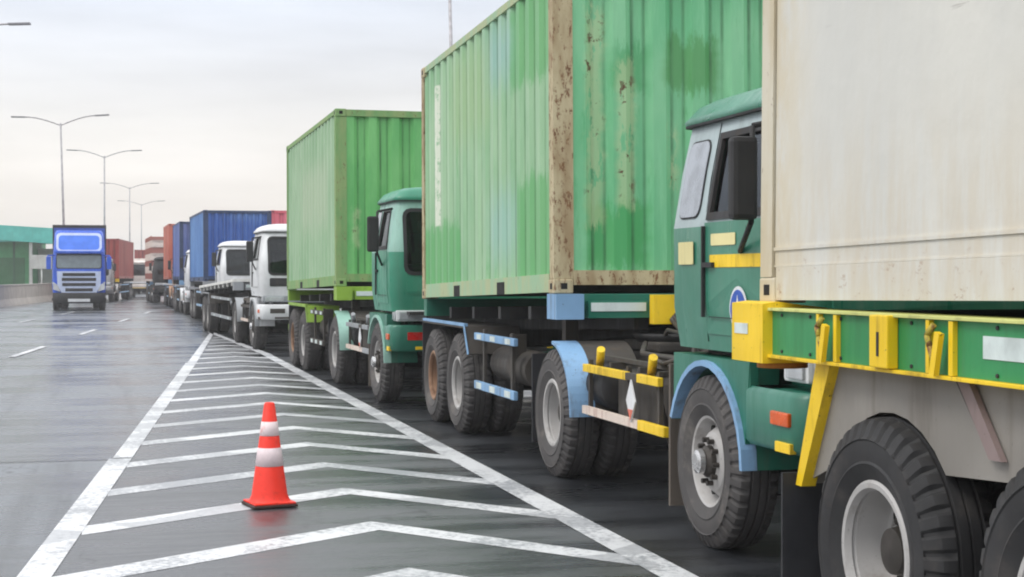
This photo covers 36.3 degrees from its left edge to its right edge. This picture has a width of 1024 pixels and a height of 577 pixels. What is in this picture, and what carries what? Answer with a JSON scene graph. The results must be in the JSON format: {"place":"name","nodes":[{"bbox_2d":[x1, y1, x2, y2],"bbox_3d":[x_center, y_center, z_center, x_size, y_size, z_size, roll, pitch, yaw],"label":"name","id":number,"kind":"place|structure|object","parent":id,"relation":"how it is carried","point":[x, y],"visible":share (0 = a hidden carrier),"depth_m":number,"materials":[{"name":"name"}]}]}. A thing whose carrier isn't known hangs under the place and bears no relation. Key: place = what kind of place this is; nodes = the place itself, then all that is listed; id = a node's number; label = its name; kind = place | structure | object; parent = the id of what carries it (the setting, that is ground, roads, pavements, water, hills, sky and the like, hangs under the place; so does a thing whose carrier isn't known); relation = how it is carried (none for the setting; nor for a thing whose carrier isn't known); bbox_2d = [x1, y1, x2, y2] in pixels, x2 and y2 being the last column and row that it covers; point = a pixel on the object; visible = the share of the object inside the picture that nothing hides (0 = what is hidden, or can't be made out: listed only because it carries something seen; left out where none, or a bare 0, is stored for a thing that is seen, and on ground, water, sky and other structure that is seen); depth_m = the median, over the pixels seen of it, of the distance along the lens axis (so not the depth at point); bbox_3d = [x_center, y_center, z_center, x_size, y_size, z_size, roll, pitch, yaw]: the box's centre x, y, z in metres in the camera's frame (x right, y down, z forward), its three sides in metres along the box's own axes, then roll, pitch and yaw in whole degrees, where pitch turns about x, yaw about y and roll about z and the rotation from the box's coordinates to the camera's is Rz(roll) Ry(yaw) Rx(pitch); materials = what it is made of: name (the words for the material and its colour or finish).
{"place":"outdoors","nodes":[
{"label":"outdoors","id":0,"kind":"place"},
{"bbox_2d":[0,293,207,576],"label":"road","id":1,"kind":"structure","parent":0,"point":[86,401],"depth_m":22.04,"materials":[{"name":"grey asphalt"}]},
{"bbox_2d":[0,22,30,25],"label":"street lamp","id":2,"kind":"object","parent":1,"relation":"on","point":[19,23],"visible":1,"depth_m":67.55,"materials":[{"name":"metal"}]},
{"bbox_2d":[9,346,46,356],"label":"lane marking","id":3,"kind":"object","parent":1,"relation":"on","point":[25,352],"visible":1,"depth_m":33.71,"materials":[{"name":"paint"}]},
{"bbox_2d":[0,459,107,462],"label":"paving joint","id":4,"kind":"object","parent":1,"relation":"on","point":[64,460],"visible":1,"depth_m":13.90,"materials":[{"name":"black asphalt"}]},
{"bbox_2d":[11,114,108,224],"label":"street lamp","id":5,"kind":"object","parent":1,"relation":"on","point":[62,189],"visible":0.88,"depth_m":103.76,"materials":[{"name":"metal"}]},
{"bbox_2d":[0,283,121,306],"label":"median barrier","id":6,"kind":"object","parent":1,"relation":"on","point":[15,294],"visible":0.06,"depth_m":90.73,"materials":[{"name":"concrete"}]},
{"bbox_2d":[46,225,110,309],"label":"cargo truck","id":7,"kind":"object","parent":1,"relation":"on","point":[79,255],"visible":1,"depth_m":73.65,"materials":[{"name":"blue paint"}]},
{"bbox_2d":[66,149,141,224],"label":"street lamp","id":8,"kind":"object","parent":1,"relation":"on","point":[104,157],"visible":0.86,"depth_m":134.66,"materials":[{"name":"metal"}]},
{"bbox_2d":[106,258,132,301],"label":"container truck","id":9,"kind":"object","parent":1,"relation":"on","point":[114,290],"visible":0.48,"depth_m":100.88,"materials":[{"name":"silver metal"}]},
{"bbox_2d":[106,239,133,278],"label":"shipping container","id":10,"kind":"object","parent":9,"relation":"on","point":[120,252],"visible":0.47,"depth_m":103.93,"materials":[{"name":"metal"}]},
{"bbox_2d":[124,259,145,296],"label":"box truck","id":11,"kind":"object","parent":1,"relation":"on","point":[138,282],"visible":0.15,"depth_m":116.51,"materials":[{"name":"paint"}]},
{"bbox_2d":[145,236,172,302],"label":"box truck","id":12,"kind":"object","parent":1,"relation":"on","point":[154,279],"visible":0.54,"depth_m":93.91,"materials":[{"name":"metal"}]},
{"bbox_2d":[52,334,658,576],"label":"gore surface","id":13,"kind":"object","parent":1,"relation":"on","point":[370,553],"visible":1,"depth_m":11.00,"materials":[{"name":"grey asphalt"}]},
{"bbox_2d":[17,332,213,576],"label":"edge marking","id":14,"kind":"object","parent":13,"relation":"on","point":[48,556],"visible":1,"depth_m":11.68,"materials":[{"name":"paint"}]},
{"bbox_2d":[204,352,258,353],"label":"chevron marking","id":15,"kind":"object","parent":13,"relation":"on","point":[230,352],"visible":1,"depth_m":32.89,"materials":[{"name":"paint"}]},
{"bbox_2d":[199,356,266,358],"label":"chevron marking","id":16,"kind":"object","parent":13,"relation":"on","point":[232,356],"visible":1,"depth_m":31.28,"materials":[{"name":"paint"}]},
{"bbox_2d":[196,360,275,363],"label":"chevron marking","id":17,"kind":"object","parent":13,"relation":"on","point":[234,361],"visible":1,"depth_m":29.82,"materials":[{"name":"paint"}]},
{"bbox_2d":[193,365,286,368],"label":"chevron marking","id":18,"kind":"object","parent":13,"relation":"on","point":[238,366],"visible":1,"depth_m":27.87,"materials":[{"name":"paint"}]},
{"bbox_2d":[188,371,297,375],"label":"chevron marking","id":19,"kind":"object","parent":13,"relation":"on","point":[240,372],"visible":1,"depth_m":26.16,"materials":[{"name":"paint"}]},
{"bbox_2d":[183,377,309,382],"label":"chevron marking","id":20,"kind":"object","parent":13,"relation":"on","point":[244,378],"visible":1,"depth_m":24.65,"materials":[{"name":"paint"}]},
{"bbox_2d":[178,384,324,391],"bbox_3d":[-3.864,1.452,22.876,2.075,0.001,1.449,0,0,-14],"label":"chevron marking","id":21,"kind":"object","parent":13,"relation":"on","point":[247,386],"visible":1,"depth_m":22.89,"materials":[{"name":"paint"}]},
{"bbox_2d":[171,392,340,401],"bbox_3d":[-3.515,1.466,21.188,2.222,0.001,1.513,0,0,-14],"label":"chevron marking","id":22,"kind":"object","parent":13,"relation":"on","point":[210,397],"visible":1,"depth_m":21.18,"materials":[{"name":"paint"}]},
{"bbox_2d":[163,402,360,412],"bbox_3d":[-3.167,1.480,19.500,2.368,0.001,1.578,0,0,-14],"label":"chevron marking","id":23,"kind":"object","parent":13,"relation":"on","point":[231,406],"visible":1,"depth_m":19.56,"materials":[{"name":"paint"}]},
{"bbox_2d":[153,413,383,427],"bbox_3d":[-2.818,1.494,17.811,2.515,0.001,1.642,0,0,-14],"label":"chevron marking","id":24,"kind":"object","parent":13,"relation":"on","point":[247,417],"visible":1,"depth_m":17.79,"materials":[{"name":"paint"}]},
{"bbox_2d":[241,402,297,509],"bbox_3d":[-1.730,1.179,11.123,0.324,0.735,0.324,0,1,-26],"label":"traffic cone","id":25,"kind":"object","parent":13,"relation":"on","point":[269,489],"visible":1,"depth_m":11.05,"materials":[{"name":"plastic"}]},
{"bbox_2d":[142,426,411,444],"bbox_3d":[-2.470,1.508,16.123,2.661,0.001,1.706,0,0,-14],"label":"chevron marking","id":26,"kind":"object","parent":13,"relation":"on","point":[258,431],"visible":1,"depth_m":16.11,"materials":[{"name":"paint"}]},
{"bbox_2d":[127,442,447,466],"bbox_3d":[-2.121,1.522,14.435,2.808,0.001,1.771,0,0,-14],"label":"chevron marking","id":27,"kind":"object","parent":13,"relation":"on","point":[201,456],"visible":1,"depth_m":14.39,"materials":[{"name":"paint"}]},
{"bbox_2d":[108,462,494,495],"bbox_3d":[-1.773,1.536,12.747,2.954,0.001,1.835,0,0,-14],"label":"chevron marking","id":28,"kind":"object","parent":13,"relation":"on","point":[142,488],"visible":1,"depth_m":12.68,"materials":[{"name":"paint"}]},
{"bbox_2d":[82,488,555,534],"bbox_3d":[-1.424,1.549,11.059,3.100,0.001,1.900,0,0,-14],"label":"chevron marking","id":29,"kind":"object","parent":13,"relation":"on","point":[129,523],"visible":1,"depth_m":10.99,"materials":[{"name":"paint"}]},
{"bbox_2d":[55,521,639,576],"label":"chevron marking","id":30,"kind":"object","parent":13,"relation":"on","point":[202,556],"visible":1,"depth_m":9.41,"materials":[{"name":"paint"}]},
{"bbox_2d":[367,568,466,576],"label":"chevron marking","id":31,"kind":"object","parent":13,"relation":"on","point":[409,572],"visible":1,"depth_m":8.56,"materials":[{"name":"paint"}]},
{"bbox_2d":[209,332,697,576],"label":"edge marking","id":32,"kind":"object","parent":13,"relation":"on","point":[659,566],"visible":1,"depth_m":11.68,"materials":[{"name":"paint"}]},
{"bbox_2d":[448,0,452,47],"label":"street lamp","id":33,"kind":"object","parent":1,"relation":"on","point":[450,23],"depth_m":61.70,"materials":[{"name":"metal"}]},
{"bbox_2d":[0,0,507,249],"label":"sky","id":34,"kind":"structure","parent":0,"point":[213,95],"materials":[{"name":"white"}]},
{"bbox_2d":[183,313,780,576],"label":"shoulder lane","id":35,"kind":"structure","parent":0,"point":[631,503],"depth_m":12.36,"materials":[{"name":"grey asphalt"}]},
{"bbox_2d":[164,259,186,308],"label":"container truck","id":36,"kind":"object","parent":35,"relation":"on","point":[168,294],"visible":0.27,"depth_m":81.15,"materials":[{"name":"beige paint"}]},
{"bbox_2d":[163,224,174,278],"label":"shipping container","id":37,"kind":"object","parent":36,"relation":"on","point":[167,242],"visible":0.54,"depth_m":83.28,"materials":[{"name":"metal"}]},
{"bbox_2d":[173,250,202,314],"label":"container truck","id":38,"kind":"object","parent":35,"relation":"on","point":[181,299],"visible":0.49,"depth_m":65.79,"materials":[{"name":"white paint"}]},
{"bbox_2d":[173,221,189,279],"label":"shipping container","id":39,"kind":"object","parent":38,"relation":"on","point":[181,238],"visible":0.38,"depth_m":69.63,"materials":[{"name":"metal"}]},
{"bbox_2d":[190,241,253,318],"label":"container truck","id":40,"kind":"object","parent":35,"relation":"on","point":[229,262],"visible":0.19,"depth_m":50.49,"materials":[{"name":"white paint"}]},
{"bbox_2d":[189,210,271,281],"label":"shipping container","id":41,"kind":"object","parent":40,"relation":"on","point":[211,231],"visible":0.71,"depth_m":56.34,"materials":[{"name":"metal"}]},
{"bbox_2d":[199,224,340,349],"bbox_3d":[-6.351,-0.080,41.102,2.920,2.785,15.172,0,0,-16],"label":"flatbed truck","id":42,"kind":"object","parent":35,"relation":"on","point":[259,306],"visible":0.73,"depth_m":34.39,"materials":[{"name":"white paint"}]},
{"bbox_2d":[288,187,555,401],"bbox_3d":[-1.691,0.055,24.661,2.920,2.785,10.560,0,0,-15],"label":"container truck","id":43,"kind":"object","parent":35,"relation":"on","point":[371,335],"visible":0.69,"depth_m":20.24,"materials":[{"name":"teal paint"}]},
{"bbox_2d":[286,108,421,289],"bbox_3d":[-2.280,-1.355,26.824,2.451,2.700,5.918,0,-1,-15],"label":"shipping container","id":44,"kind":"object","parent":43,"relation":"on","point":[348,170],"visible":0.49,"depth_m":23.99,"materials":[{"name":"green metal"}]},
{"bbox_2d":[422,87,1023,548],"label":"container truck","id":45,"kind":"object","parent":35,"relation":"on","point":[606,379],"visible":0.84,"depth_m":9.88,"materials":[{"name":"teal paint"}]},
{"bbox_2d":[421,0,762,298],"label":"shipping container","id":46,"kind":"object","parent":45,"relation":"on","point":[556,135],"visible":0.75,"depth_m":13.12,"materials":[{"name":"metal"}]},
{"bbox_2d":[732,300,1023,576],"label":"semi trailer","id":47,"kind":"object","parent":35,"relation":"on","point":[911,463],"visible":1,"depth_m":6.07,"materials":[{"name":"metal"}]},
{"bbox_2d":[760,0,1023,302],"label":"shipping container","id":48,"kind":"object","parent":47,"relation":"on","point":[892,156],"visible":0.97,"depth_m":6.20,"materials":[{"name":"white metal"}]},
{"label":"ground","id":49,"kind":"structure","parent":0,"visible":0},
{"bbox_2d":[0,225,52,284],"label":"roadside building","id":50,"kind":"structure","parent":49,"relation":"on","point":[24,252],"depth_m":124.83,"materials":[{"name":"teal glass"}]},
{"bbox_2d":[0,258,24,284],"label":"window","id":51,"kind":"structure","parent":50,"relation":"in","point":[6,264],"depth_m":124.88,"materials":[{"name":"green glass"}]},
{"bbox_2d":[105,183,158,241],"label":"street lamp","id":52,"kind":"object","parent":49,"relation":"on","point":[129,201],"visible":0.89,"depth_m":182.47,"materials":[{"name":"metal"}]},
{"bbox_2d":[117,200,154,249],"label":"street lamp","id":53,"kind":"object","parent":49,"relation":"on","point":[141,219],"visible":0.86,"depth_m":225.61,"materials":[{"name":"metal"}]},
{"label":"container truck","id":54,"kind":"object","parent":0,"visible":0},
{"bbox_2d":[270,210,286,223],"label":"shipping container","id":55,"kind":"object","parent":54,"relation":"on","point":[279,217],"visible":0.06,"depth_m":60.14,"materials":[{"name":"metal"}]},
{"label":"container truck","id":56,"kind":"object","parent":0,"visible":0},
{"bbox_2d":[134,250,144,258],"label":"shipping container","id":57,"kind":"object","parent":56,"relation":"on","point":[139,254],"visible":0.16,"depth_m":145.61,"materials":[{"name":"metal"}]}
]}

